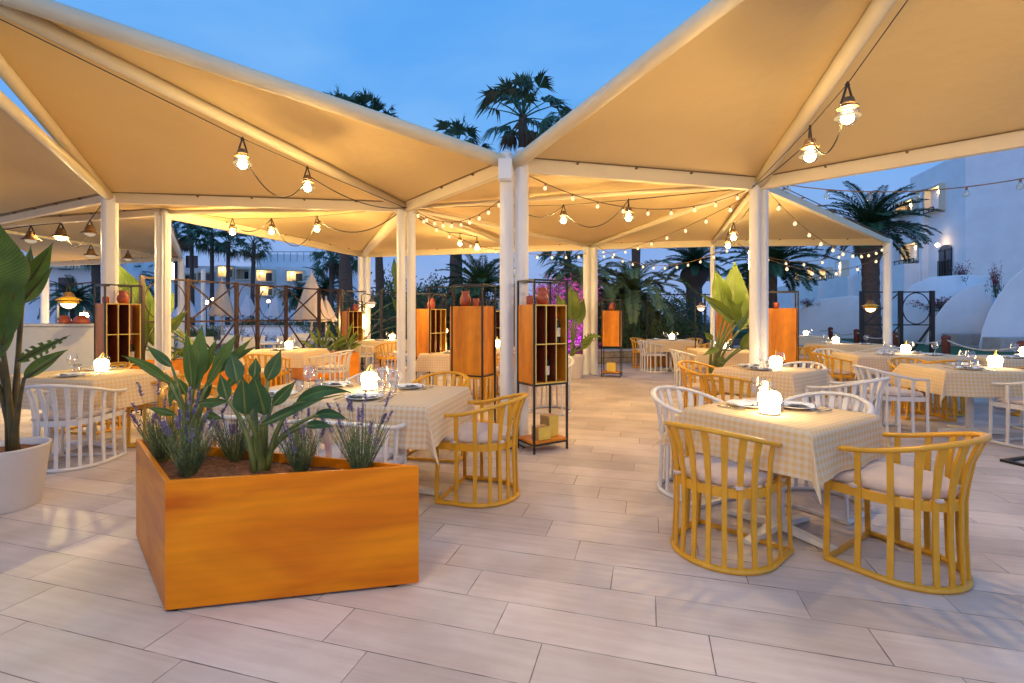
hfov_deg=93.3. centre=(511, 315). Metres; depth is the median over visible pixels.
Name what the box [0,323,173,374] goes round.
serving counter
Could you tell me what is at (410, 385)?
dinner plate
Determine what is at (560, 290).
shrub
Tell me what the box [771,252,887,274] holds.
festoon light string
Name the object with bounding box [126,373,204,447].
dining chair
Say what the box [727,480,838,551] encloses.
dining table
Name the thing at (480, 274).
date palm
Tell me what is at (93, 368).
dinner plate
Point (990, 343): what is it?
garden step
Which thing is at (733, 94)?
shade canopy
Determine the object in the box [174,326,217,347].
shrub
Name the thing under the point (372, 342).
tablecloth
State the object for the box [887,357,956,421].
dining chair
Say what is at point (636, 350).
dining chair
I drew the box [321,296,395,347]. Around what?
shrub
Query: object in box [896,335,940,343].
rope
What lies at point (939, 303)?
shrub
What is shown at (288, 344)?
table lamp
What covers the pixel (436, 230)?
festoon light string
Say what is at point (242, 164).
pendant lamp
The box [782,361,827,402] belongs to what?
dining chair
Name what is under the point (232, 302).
closed parasol
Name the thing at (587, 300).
canopy post
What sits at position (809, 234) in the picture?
festoon light string
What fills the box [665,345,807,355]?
stone wall
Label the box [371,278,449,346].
shrub
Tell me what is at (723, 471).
dining chair
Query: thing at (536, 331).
wine rack
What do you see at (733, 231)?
pendant lamp
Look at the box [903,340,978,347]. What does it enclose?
stone wall
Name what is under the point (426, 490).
dining table
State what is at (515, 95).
fan palm
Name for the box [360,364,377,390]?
table lamp
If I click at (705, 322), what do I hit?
trellis fence
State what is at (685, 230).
festoon light string
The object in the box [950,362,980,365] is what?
dinner plate
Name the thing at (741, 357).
tablecloth
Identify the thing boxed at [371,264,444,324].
shrub
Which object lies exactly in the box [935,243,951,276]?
arched window
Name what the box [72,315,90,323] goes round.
clay bowl
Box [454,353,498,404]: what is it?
dining chair
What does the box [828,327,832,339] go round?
bollard
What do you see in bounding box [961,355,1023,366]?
tablecloth
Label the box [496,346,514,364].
tablecloth
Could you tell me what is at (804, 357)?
dining chair
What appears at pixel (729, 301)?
banana plant
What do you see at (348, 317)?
wine rack
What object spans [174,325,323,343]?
pool side wall
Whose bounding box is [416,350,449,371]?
tablecloth
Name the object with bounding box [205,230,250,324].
fan palm
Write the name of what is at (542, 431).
wooden block
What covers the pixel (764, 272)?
canopy post
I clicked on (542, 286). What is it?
shrub
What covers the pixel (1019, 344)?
bollard
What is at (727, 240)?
pendant lamp
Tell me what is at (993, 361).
table lamp
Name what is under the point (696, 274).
date palm
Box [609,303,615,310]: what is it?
clay vase
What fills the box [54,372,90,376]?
dinner plate
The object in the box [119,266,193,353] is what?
banana plant
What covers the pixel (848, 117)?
pendant lamp
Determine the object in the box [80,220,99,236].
pendant lamp
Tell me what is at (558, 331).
wine bottle
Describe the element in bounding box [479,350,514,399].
dining chair
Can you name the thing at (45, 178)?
shade canopy
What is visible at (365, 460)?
lavender plant
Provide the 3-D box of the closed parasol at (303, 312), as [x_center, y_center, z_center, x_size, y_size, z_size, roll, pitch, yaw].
[-5.225,0.078,12.600,0.878,2.544,0.878,0,0,23]
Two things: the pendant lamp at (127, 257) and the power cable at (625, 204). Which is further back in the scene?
the pendant lamp at (127, 257)
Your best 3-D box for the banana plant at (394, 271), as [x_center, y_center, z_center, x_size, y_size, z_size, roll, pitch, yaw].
[-4.056,-0.252,13.621,2.153,2.884,0.336,0,0,-18]
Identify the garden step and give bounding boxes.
[942,333,980,346]
[982,337,1023,351]
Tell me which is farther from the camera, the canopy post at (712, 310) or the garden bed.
the garden bed
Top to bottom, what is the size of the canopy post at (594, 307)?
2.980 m
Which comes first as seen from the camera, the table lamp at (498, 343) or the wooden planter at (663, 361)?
the table lamp at (498, 343)
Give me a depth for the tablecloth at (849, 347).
9.84 m
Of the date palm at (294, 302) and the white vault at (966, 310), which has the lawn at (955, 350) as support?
the white vault at (966, 310)
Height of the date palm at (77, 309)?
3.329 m
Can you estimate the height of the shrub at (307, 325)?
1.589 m
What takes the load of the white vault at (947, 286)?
on the lawn at (955, 350)
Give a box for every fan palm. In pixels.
[66,264,122,321]
[171,220,195,308]
[171,221,209,324]
[186,225,235,324]
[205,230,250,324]
[231,233,275,324]
[310,249,357,306]
[323,84,382,326]
[325,252,357,275]
[355,88,399,301]
[433,113,496,346]
[473,69,570,345]
[535,250,600,321]
[554,105,572,258]
[632,249,640,316]
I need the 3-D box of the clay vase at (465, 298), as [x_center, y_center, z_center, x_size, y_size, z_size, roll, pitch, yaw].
[-0.542,-0.199,5.648,0.136,0.175,0.135,0,0,18]
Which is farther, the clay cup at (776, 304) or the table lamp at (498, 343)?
the table lamp at (498, 343)
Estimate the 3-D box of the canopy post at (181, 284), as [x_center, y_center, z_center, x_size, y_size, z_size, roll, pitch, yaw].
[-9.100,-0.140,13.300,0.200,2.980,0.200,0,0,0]
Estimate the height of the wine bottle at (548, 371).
0.303 m
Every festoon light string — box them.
[414,212,499,252]
[415,200,499,227]
[529,175,745,215]
[529,253,579,258]
[597,244,733,269]
[598,197,745,257]
[738,244,848,265]
[769,192,884,257]
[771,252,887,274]
[785,178,1023,201]
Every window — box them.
[58,278,73,290]
[186,256,197,267]
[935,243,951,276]
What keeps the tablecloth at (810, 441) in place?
on the dining table at (799, 533)
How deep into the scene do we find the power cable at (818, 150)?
3.48 m
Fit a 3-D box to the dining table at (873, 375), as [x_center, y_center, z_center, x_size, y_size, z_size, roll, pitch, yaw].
[6.000,0.974,7.500,1.496,0.739,0.796,0,0,10]
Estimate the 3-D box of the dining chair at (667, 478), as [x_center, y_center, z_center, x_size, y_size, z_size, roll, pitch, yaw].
[1.395,0.965,3.764,0.614,0.771,0.619,0,0,-30]
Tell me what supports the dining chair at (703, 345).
on the terrace floor
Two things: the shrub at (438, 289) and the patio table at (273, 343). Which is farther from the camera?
the shrub at (438, 289)
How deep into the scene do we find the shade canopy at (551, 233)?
8.48 m
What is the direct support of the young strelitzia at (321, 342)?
on the wooden planter at (297, 373)
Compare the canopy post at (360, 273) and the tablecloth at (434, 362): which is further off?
the canopy post at (360, 273)
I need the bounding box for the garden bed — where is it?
[598,335,740,348]
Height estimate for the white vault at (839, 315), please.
1.737 m
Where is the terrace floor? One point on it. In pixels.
(568, 565)
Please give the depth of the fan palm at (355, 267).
29.56 m
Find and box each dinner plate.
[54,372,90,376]
[84,367,116,370]
[269,389,297,396]
[270,348,285,350]
[320,381,353,386]
[344,393,383,399]
[391,383,424,388]
[726,399,758,407]
[737,363,762,366]
[746,366,773,370]
[780,400,819,410]
[875,352,894,354]
[922,353,945,355]
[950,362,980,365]
[952,366,985,369]
[1003,355,1023,357]
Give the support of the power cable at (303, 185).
hanging from the suspension wire at (179, 107)
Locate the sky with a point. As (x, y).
(428, 60)
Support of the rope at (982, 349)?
hanging from the bollard at (1019, 344)
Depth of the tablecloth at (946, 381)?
5.19 m
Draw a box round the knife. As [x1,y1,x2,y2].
[717,405,748,410]
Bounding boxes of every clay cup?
[102,296,108,302]
[473,298,478,305]
[526,296,532,304]
[774,302,778,307]
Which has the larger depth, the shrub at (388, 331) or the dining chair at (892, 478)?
the shrub at (388, 331)
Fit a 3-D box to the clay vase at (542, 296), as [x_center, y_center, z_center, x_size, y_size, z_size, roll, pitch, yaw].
[0.308,-0.199,4.952,0.135,0.175,0.136,0,0,8]
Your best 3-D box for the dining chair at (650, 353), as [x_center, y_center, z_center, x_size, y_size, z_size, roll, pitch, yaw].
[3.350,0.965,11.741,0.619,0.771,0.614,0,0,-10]
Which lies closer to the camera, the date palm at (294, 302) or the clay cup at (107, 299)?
the clay cup at (107, 299)
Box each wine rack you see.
[94,284,142,420]
[341,301,362,368]
[416,293,446,385]
[450,283,495,422]
[486,300,499,339]
[517,279,567,454]
[601,299,621,377]
[715,311,732,347]
[769,291,798,366]
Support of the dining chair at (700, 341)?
on the terrace floor
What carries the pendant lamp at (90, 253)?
hanging from the shade canopy at (137, 238)
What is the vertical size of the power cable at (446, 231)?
0.211 m
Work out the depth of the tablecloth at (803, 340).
13.98 m
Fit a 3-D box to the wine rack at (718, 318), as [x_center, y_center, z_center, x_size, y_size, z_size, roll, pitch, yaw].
[5.250,0.495,12.001,0.420,1.710,0.313,0,0,20]
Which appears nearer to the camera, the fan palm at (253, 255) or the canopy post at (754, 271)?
the canopy post at (754, 271)
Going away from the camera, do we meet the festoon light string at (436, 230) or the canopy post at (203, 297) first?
the festoon light string at (436, 230)
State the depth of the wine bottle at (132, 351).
6.52 m
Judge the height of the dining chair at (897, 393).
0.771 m
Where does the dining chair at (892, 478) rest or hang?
on the terrace floor
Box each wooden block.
[532,424,549,440]
[540,413,557,436]
[607,362,616,371]
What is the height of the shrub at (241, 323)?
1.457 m
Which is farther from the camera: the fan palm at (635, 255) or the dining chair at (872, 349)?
the fan palm at (635, 255)
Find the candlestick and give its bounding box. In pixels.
[55,305,60,323]
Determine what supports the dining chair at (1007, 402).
on the terrace floor
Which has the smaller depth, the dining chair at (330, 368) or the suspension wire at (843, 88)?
the suspension wire at (843, 88)
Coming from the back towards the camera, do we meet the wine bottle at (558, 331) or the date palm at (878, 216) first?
the date palm at (878, 216)
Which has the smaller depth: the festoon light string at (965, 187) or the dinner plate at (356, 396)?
the dinner plate at (356, 396)
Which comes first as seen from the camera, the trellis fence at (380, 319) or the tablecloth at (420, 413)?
the tablecloth at (420, 413)
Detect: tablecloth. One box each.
[0,367,196,409]
[203,381,478,465]
[239,348,337,372]
[353,339,406,352]
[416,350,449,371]
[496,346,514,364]
[643,339,698,352]
[652,397,901,503]
[684,348,748,368]
[702,365,842,400]
[799,335,831,344]
[800,343,896,356]
[823,352,977,377]
[889,363,1023,403]
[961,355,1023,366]
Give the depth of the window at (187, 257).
44.96 m
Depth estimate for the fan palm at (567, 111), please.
26.79 m
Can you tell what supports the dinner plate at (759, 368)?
on the tablecloth at (787, 381)
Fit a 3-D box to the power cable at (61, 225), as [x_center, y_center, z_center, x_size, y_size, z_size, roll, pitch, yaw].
[-6.566,-1.351,7.171,2.455,0.612,0.830,0,0,11]
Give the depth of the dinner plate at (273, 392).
3.61 m
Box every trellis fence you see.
[139,275,339,372]
[341,290,443,366]
[427,286,455,332]
[646,294,730,347]
[859,291,934,351]
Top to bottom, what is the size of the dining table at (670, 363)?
0.739 m
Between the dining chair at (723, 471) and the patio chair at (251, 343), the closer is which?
the dining chair at (723, 471)
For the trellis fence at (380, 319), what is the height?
2.000 m
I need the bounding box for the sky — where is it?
[0,0,945,315]
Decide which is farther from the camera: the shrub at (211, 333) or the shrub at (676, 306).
the shrub at (676, 306)
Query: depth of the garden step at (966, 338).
14.45 m
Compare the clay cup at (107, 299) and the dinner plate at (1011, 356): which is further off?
the dinner plate at (1011, 356)
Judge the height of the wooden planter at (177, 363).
0.619 m
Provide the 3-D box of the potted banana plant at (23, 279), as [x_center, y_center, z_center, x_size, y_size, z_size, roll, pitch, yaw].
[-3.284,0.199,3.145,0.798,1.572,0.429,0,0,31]
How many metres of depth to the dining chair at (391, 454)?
2.91 m
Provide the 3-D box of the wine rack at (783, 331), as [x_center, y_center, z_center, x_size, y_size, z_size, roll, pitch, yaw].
[3.981,0.495,7.151,0.420,1.710,0.313,0,0,24]
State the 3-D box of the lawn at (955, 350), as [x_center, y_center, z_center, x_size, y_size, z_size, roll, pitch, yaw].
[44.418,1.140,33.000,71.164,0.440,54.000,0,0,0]
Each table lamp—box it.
[94,353,109,372]
[284,337,292,348]
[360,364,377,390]
[390,333,394,339]
[496,337,499,346]
[757,379,781,414]
[769,350,782,368]
[832,334,839,343]
[900,341,910,353]
[987,350,1002,367]
[1019,347,1023,355]
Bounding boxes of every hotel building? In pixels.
[20,228,173,322]
[174,251,357,324]
[777,148,1023,331]
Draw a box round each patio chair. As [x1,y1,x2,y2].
[190,337,214,356]
[221,335,240,351]
[243,337,260,349]
[250,335,264,348]
[277,336,292,373]
[290,333,308,347]
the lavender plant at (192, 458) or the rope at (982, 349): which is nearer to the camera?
the lavender plant at (192, 458)
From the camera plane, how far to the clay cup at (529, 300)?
4.88 m
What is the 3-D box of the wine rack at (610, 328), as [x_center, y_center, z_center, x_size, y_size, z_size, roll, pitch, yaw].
[2.220,0.495,10.751,0.420,1.710,0.313,0,0,20]
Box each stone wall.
[598,348,641,363]
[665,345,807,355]
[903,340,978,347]
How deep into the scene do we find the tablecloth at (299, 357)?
8.10 m
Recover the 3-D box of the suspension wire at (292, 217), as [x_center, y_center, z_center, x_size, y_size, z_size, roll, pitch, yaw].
[-3.414,-1.596,7.604,3.898,0.115,0.842,0,0,8]
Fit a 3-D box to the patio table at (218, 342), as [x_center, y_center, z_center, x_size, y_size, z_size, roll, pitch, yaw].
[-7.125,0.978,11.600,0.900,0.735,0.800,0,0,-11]
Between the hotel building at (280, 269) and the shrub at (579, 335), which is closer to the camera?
the shrub at (579, 335)
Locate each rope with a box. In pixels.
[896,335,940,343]
[947,340,1016,350]
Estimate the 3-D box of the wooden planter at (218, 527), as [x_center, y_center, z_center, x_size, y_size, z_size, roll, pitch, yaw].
[-1.450,1.050,2.431,1.898,0.599,0.528,0,0,16]
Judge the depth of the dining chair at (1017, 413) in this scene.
6.49 m
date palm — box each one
[29,274,100,322]
[134,265,154,298]
[274,279,303,324]
[301,267,356,301]
[433,254,514,305]
[542,256,631,333]
[598,260,698,347]
[655,247,730,335]
[719,246,839,307]
[741,269,777,330]
[814,181,944,343]
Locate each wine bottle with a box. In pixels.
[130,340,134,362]
[545,351,549,380]
[557,313,559,342]
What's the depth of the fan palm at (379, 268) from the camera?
21.82 m
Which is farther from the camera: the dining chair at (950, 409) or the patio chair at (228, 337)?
the patio chair at (228, 337)
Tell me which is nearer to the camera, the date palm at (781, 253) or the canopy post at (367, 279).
the canopy post at (367, 279)
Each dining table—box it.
[52,416,122,453]
[283,368,287,383]
[399,449,441,495]
[656,352,673,371]
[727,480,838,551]
[867,374,948,406]
[934,397,1005,439]
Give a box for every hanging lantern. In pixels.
[55,285,81,308]
[367,298,375,307]
[696,300,705,310]
[863,294,878,311]
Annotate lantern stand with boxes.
[68,282,98,284]
[361,293,371,369]
[687,297,700,380]
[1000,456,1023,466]
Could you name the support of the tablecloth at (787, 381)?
on the dining table
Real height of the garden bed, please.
0.001 m
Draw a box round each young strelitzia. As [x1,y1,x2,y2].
[154,341,183,360]
[300,321,348,350]
[323,320,362,352]
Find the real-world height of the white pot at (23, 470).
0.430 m
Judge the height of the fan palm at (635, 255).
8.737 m
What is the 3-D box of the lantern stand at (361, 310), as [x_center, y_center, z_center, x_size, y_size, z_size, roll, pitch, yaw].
[-3.705,0.390,12.100,0.383,1.917,0.260,0,0,0]
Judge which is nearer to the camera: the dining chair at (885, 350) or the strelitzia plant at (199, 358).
the strelitzia plant at (199, 358)
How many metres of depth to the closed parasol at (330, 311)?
12.83 m
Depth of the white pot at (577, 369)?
10.28 m
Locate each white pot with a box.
[0,437,51,514]
[568,354,584,378]
[692,376,718,405]
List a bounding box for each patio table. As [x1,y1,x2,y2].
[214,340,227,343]
[239,341,279,347]
[300,338,336,350]
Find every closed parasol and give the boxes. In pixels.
[171,300,199,316]
[208,276,233,334]
[225,299,244,316]
[239,293,254,324]
[265,294,283,321]
[293,270,328,344]
[315,296,336,345]
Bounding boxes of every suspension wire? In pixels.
[0,19,402,206]
[200,211,365,218]
[405,200,624,207]
[752,0,907,186]
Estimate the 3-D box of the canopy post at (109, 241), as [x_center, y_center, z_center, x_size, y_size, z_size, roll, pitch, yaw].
[-5.440,-0.150,6.540,0.245,3.000,0.245,0,0,0]
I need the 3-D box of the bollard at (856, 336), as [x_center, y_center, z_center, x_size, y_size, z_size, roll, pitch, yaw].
[10.973,0.665,15.400,0.170,0.490,0.170,0,0,0]
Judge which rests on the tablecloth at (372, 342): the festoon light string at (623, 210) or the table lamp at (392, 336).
the table lamp at (392, 336)
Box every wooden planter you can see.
[126,358,282,394]
[136,439,418,610]
[291,351,358,380]
[646,353,679,366]
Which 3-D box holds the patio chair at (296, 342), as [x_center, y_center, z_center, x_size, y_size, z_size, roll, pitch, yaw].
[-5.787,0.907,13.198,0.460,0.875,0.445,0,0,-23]
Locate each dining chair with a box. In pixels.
[24,384,127,472]
[52,362,131,434]
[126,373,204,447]
[159,383,234,446]
[200,414,310,452]
[243,354,290,386]
[290,419,406,464]
[309,350,352,381]
[345,368,403,383]
[346,341,373,372]
[374,342,396,376]
[393,351,433,384]
[407,371,470,462]
[435,392,528,507]
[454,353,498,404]
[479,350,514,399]
[528,356,574,415]
[630,337,657,368]
[637,340,666,372]
[650,385,749,508]
[664,421,794,575]
[669,349,704,395]
[677,338,702,360]
[677,360,738,410]
[686,341,715,374]
[699,374,773,403]
[761,391,874,525]
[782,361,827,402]
[791,346,812,367]
[805,377,890,417]
[806,346,843,384]
[811,352,860,398]
[813,348,859,395]
[823,431,992,594]
[852,364,929,432]
[854,346,899,386]
[877,349,900,386]
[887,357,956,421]
[904,359,970,416]
[988,382,1023,449]
[1005,410,1022,429]
[1010,367,1023,416]
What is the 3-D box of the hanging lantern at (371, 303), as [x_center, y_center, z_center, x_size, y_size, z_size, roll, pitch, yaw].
[-3.516,-0.365,12.100,0.270,0.318,0.268,0,0,0]
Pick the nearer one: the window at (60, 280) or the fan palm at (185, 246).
the window at (60, 280)
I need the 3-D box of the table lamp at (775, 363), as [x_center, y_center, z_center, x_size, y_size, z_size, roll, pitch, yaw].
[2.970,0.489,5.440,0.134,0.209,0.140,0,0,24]
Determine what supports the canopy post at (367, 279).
on the terrace floor
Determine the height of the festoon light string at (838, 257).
0.418 m
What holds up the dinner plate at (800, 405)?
on the tablecloth at (810, 441)
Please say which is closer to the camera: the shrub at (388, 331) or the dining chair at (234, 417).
the dining chair at (234, 417)
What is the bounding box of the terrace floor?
[0,357,1023,682]
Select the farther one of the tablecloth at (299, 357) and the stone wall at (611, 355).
the stone wall at (611, 355)
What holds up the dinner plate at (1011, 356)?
on the tablecloth at (1011, 362)
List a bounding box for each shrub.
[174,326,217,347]
[175,322,247,348]
[223,317,272,334]
[260,316,306,324]
[262,333,273,347]
[293,320,340,347]
[314,294,406,349]
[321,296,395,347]
[331,286,424,338]
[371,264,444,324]
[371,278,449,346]
[395,274,492,345]
[406,269,491,320]
[424,284,499,349]
[528,274,556,304]
[537,269,582,351]
[552,275,603,360]
[604,310,646,348]
[619,287,709,338]
[625,317,665,343]
[631,306,688,344]
[657,313,709,347]
[794,298,819,306]
[909,296,950,311]
[947,260,973,284]
[984,262,1003,297]
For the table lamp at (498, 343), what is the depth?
9.05 m
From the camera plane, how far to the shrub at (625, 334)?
14.09 m
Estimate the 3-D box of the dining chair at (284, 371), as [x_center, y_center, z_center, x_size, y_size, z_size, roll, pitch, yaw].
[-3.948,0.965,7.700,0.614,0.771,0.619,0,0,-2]
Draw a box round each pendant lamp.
[19,226,42,242]
[50,223,71,239]
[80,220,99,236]
[83,245,98,257]
[122,250,133,260]
[228,218,237,235]
[233,137,251,170]
[267,218,275,234]
[300,166,314,192]
[313,216,321,232]
[473,237,480,249]
[558,204,568,224]
[622,199,634,220]
[724,233,732,247]
[728,222,737,239]
[799,125,821,163]
[834,81,861,126]
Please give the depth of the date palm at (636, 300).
14.69 m
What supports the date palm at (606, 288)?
on the garden bed
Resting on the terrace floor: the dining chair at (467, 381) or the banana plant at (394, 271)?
the dining chair at (467, 381)
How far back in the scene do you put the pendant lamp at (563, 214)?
6.78 m
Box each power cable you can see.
[4,205,100,246]
[236,208,403,245]
[244,156,404,208]
[405,208,476,236]
[528,189,732,227]
[753,106,847,186]
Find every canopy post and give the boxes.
[40,279,48,322]
[100,195,118,302]
[119,248,120,265]
[154,210,161,403]
[162,209,170,369]
[178,257,184,357]
[201,269,205,336]
[358,257,363,367]
[364,255,370,367]
[397,209,405,383]
[407,210,415,382]
[500,149,513,441]
[515,147,529,445]
[583,247,591,374]
[591,246,598,374]
[710,244,714,346]
[749,182,760,396]
[761,189,768,364]
[883,238,892,344]
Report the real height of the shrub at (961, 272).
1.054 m
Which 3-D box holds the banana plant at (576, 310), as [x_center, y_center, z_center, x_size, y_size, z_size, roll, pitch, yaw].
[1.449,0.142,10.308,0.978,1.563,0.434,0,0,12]
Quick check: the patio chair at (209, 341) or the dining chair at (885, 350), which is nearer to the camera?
the dining chair at (885, 350)
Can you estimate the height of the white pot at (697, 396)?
0.500 m
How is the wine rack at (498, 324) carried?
on the terrace floor
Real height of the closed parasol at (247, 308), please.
2.492 m
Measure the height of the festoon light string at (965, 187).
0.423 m
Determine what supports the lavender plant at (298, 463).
on the wooden planter at (218, 527)
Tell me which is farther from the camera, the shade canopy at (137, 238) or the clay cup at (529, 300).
the shade canopy at (137, 238)
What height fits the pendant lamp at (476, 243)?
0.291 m
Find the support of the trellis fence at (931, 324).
on the terrace floor
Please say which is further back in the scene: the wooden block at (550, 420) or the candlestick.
the candlestick
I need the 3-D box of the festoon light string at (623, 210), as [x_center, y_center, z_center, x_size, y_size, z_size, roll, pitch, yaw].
[1.542,-1.348,5.499,2.844,0.414,0.051,0,0,-16]
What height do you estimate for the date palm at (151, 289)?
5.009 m
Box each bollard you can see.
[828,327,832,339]
[853,329,858,342]
[893,332,897,346]
[941,335,950,353]
[1016,341,1023,353]
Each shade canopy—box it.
[0,0,514,211]
[0,90,161,227]
[3,208,183,266]
[151,173,728,257]
[512,0,1023,190]
[590,187,890,249]
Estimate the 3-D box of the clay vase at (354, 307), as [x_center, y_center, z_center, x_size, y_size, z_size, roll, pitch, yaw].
[-3.899,-0.199,12.011,0.135,0.175,0.136,0,0,-42]
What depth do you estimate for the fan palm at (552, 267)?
22.01 m
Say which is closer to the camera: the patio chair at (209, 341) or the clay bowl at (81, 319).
the clay bowl at (81, 319)
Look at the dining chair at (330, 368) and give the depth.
8.15 m
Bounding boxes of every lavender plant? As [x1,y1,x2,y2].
[129,379,195,461]
[156,386,230,477]
[207,393,262,462]
[265,401,325,471]
[321,383,392,468]
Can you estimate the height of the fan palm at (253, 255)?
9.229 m
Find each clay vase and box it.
[117,290,130,303]
[352,304,358,310]
[427,298,434,308]
[460,291,470,305]
[536,288,548,304]
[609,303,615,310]
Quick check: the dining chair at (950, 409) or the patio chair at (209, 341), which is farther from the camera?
the patio chair at (209, 341)
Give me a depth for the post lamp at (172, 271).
7.60 m
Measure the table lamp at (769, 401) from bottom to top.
0.209 m
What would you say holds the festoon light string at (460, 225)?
hanging from the canopy post at (411, 296)
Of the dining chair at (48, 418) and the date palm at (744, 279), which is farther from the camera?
the date palm at (744, 279)
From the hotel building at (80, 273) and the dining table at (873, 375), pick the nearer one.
the dining table at (873, 375)
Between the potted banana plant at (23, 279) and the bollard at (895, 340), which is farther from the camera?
the bollard at (895, 340)
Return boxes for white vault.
[799,296,882,338]
[903,275,1002,340]
[925,282,991,344]
[979,268,1023,348]
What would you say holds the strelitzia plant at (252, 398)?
on the wooden planter at (218, 527)
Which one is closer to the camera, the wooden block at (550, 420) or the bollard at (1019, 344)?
the wooden block at (550, 420)
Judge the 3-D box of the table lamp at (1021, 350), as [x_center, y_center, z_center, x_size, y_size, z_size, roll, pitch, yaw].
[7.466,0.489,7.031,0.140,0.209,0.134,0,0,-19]
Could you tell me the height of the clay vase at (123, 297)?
0.175 m
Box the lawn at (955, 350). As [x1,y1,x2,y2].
[703,323,1016,354]
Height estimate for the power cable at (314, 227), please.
0.462 m
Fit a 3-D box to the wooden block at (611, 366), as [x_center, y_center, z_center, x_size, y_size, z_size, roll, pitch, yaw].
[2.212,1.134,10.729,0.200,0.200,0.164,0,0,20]
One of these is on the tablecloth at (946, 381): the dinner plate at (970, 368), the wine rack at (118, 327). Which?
the dinner plate at (970, 368)
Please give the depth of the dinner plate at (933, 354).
7.20 m
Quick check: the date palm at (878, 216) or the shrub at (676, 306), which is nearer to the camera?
the date palm at (878, 216)
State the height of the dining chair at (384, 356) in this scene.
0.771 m
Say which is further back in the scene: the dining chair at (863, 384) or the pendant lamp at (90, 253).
the pendant lamp at (90, 253)
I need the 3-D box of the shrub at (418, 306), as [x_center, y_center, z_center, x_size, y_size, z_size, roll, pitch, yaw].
[-2.551,-0.120,20.208,4.120,3.221,4.439,0,0,-2]
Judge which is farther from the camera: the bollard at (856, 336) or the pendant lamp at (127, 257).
the bollard at (856, 336)
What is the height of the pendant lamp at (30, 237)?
0.255 m
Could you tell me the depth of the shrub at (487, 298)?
18.46 m
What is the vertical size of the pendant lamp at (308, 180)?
0.291 m
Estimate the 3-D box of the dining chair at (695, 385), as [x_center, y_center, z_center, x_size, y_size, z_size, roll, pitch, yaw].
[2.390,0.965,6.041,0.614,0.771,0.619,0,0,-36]
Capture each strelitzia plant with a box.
[123,325,256,464]
[217,350,350,472]
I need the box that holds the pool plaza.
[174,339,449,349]
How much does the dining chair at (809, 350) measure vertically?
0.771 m
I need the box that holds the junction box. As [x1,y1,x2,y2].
[498,158,511,181]
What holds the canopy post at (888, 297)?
on the terrace floor
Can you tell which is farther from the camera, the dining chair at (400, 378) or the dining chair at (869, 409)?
the dining chair at (400, 378)
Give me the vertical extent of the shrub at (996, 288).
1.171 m
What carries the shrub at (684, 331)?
on the garden bed
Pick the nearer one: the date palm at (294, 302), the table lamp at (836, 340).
the table lamp at (836, 340)
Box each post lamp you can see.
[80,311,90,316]
[171,262,173,279]
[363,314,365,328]
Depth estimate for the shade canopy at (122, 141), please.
5.13 m
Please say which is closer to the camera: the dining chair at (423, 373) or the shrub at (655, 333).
the dining chair at (423, 373)
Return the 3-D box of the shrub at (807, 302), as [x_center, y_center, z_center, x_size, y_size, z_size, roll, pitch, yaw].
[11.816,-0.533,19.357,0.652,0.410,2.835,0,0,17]
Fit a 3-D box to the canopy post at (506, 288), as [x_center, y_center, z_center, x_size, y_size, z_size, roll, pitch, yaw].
[-0.055,-0.190,5.060,0.170,3.080,0.170,0,0,0]
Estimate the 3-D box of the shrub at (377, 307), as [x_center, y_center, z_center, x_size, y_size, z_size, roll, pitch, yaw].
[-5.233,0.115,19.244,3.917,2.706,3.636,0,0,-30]
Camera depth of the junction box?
4.89 m
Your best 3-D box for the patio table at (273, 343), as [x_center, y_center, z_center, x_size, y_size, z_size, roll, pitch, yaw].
[-5.837,0.978,11.200,0.900,0.735,0.800,0,0,-11]
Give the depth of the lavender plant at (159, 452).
2.64 m
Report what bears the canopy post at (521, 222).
on the terrace floor
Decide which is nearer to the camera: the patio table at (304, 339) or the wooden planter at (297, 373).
the wooden planter at (297, 373)
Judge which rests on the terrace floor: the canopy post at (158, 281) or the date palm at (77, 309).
the canopy post at (158, 281)
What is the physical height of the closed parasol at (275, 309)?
2.443 m
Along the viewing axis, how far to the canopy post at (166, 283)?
7.38 m
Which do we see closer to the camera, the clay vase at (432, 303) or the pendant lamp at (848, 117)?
the pendant lamp at (848, 117)
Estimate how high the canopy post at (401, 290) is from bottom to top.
3.020 m
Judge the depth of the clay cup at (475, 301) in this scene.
5.58 m
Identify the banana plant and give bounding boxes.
[0,225,69,451]
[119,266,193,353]
[336,259,406,350]
[556,287,602,355]
[701,262,748,373]
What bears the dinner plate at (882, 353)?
on the tablecloth at (872, 360)
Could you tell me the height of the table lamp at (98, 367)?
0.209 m
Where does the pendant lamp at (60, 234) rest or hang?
hanging from the power cable at (61, 225)
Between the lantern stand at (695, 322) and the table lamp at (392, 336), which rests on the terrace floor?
the lantern stand at (695, 322)
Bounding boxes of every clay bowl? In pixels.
[55,315,71,323]
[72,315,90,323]
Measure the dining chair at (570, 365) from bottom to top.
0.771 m
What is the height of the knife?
0.006 m

